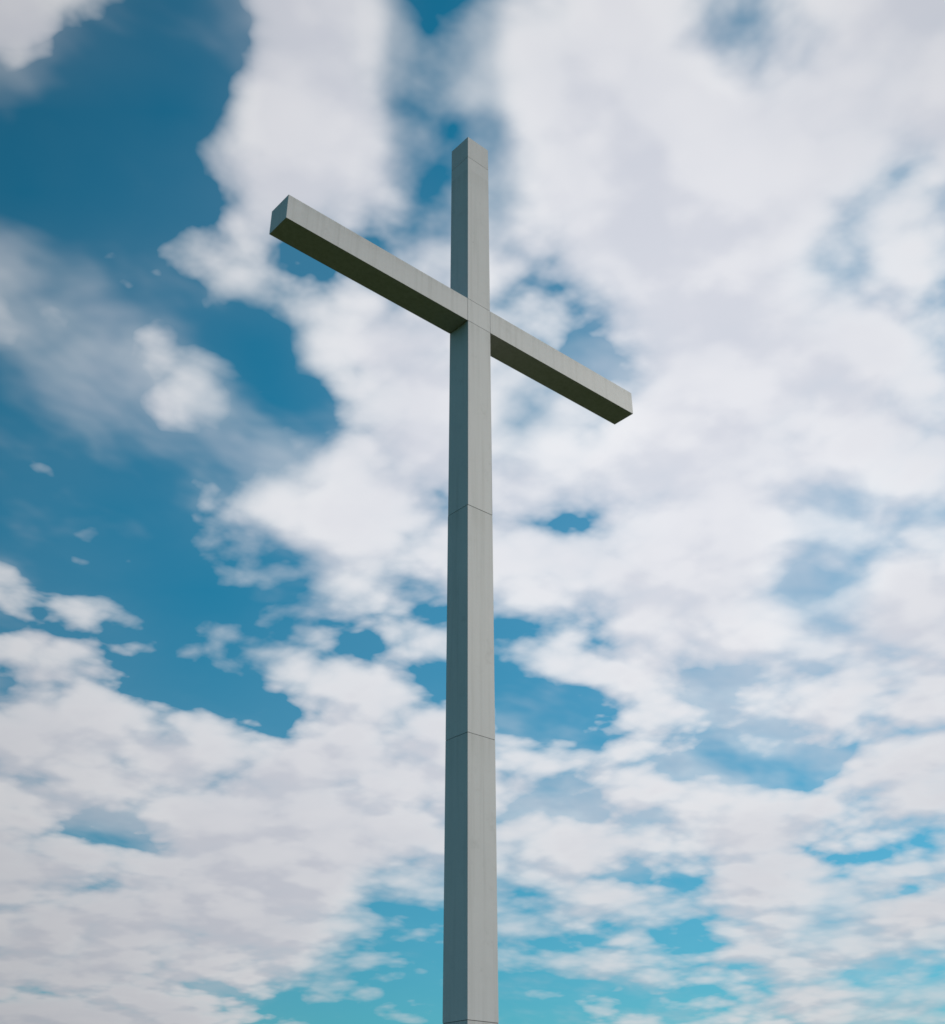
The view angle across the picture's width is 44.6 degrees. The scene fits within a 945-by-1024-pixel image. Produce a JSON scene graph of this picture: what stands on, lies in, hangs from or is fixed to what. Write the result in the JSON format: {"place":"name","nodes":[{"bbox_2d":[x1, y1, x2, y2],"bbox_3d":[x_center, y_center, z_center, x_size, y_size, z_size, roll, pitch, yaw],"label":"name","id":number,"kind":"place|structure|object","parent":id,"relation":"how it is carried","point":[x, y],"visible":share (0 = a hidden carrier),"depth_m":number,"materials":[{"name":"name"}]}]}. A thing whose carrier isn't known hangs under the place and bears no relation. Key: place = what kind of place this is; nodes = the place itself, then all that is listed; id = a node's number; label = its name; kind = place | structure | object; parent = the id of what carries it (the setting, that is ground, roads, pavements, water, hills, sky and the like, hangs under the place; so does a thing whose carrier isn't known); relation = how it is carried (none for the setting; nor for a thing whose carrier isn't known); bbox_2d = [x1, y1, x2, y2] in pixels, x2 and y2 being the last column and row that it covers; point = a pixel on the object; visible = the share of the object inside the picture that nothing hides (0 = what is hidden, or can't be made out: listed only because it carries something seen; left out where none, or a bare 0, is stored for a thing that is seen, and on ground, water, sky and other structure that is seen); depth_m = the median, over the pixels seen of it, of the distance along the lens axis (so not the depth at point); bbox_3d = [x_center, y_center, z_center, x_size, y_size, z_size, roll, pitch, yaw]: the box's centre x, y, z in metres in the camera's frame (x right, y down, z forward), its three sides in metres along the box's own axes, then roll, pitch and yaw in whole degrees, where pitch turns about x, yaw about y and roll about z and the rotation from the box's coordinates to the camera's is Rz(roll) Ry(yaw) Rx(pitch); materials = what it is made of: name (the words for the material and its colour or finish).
{"place":"outdoors","nodes":[
{"label":"outdoors","id":0,"kind":"place"},
{"bbox_2d":[0,0,944,1023],"label":"sky","id":1,"kind":"structure","parent":0,"point":[719,605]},
{"bbox_3d":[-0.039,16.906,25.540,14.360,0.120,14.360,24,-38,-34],"label":"apron paving","id":2,"kind":"structure","parent":0,"visible":0},
{"bbox_2d":[269,137,632,1023],"bbox_3d":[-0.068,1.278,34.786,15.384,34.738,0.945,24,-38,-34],"label":"cross","id":3,"kind":"object","parent":2,"relation":"on","point":[469,321],"visible":1,"depth_m":35.23,"materials":[{"name":"paint"}]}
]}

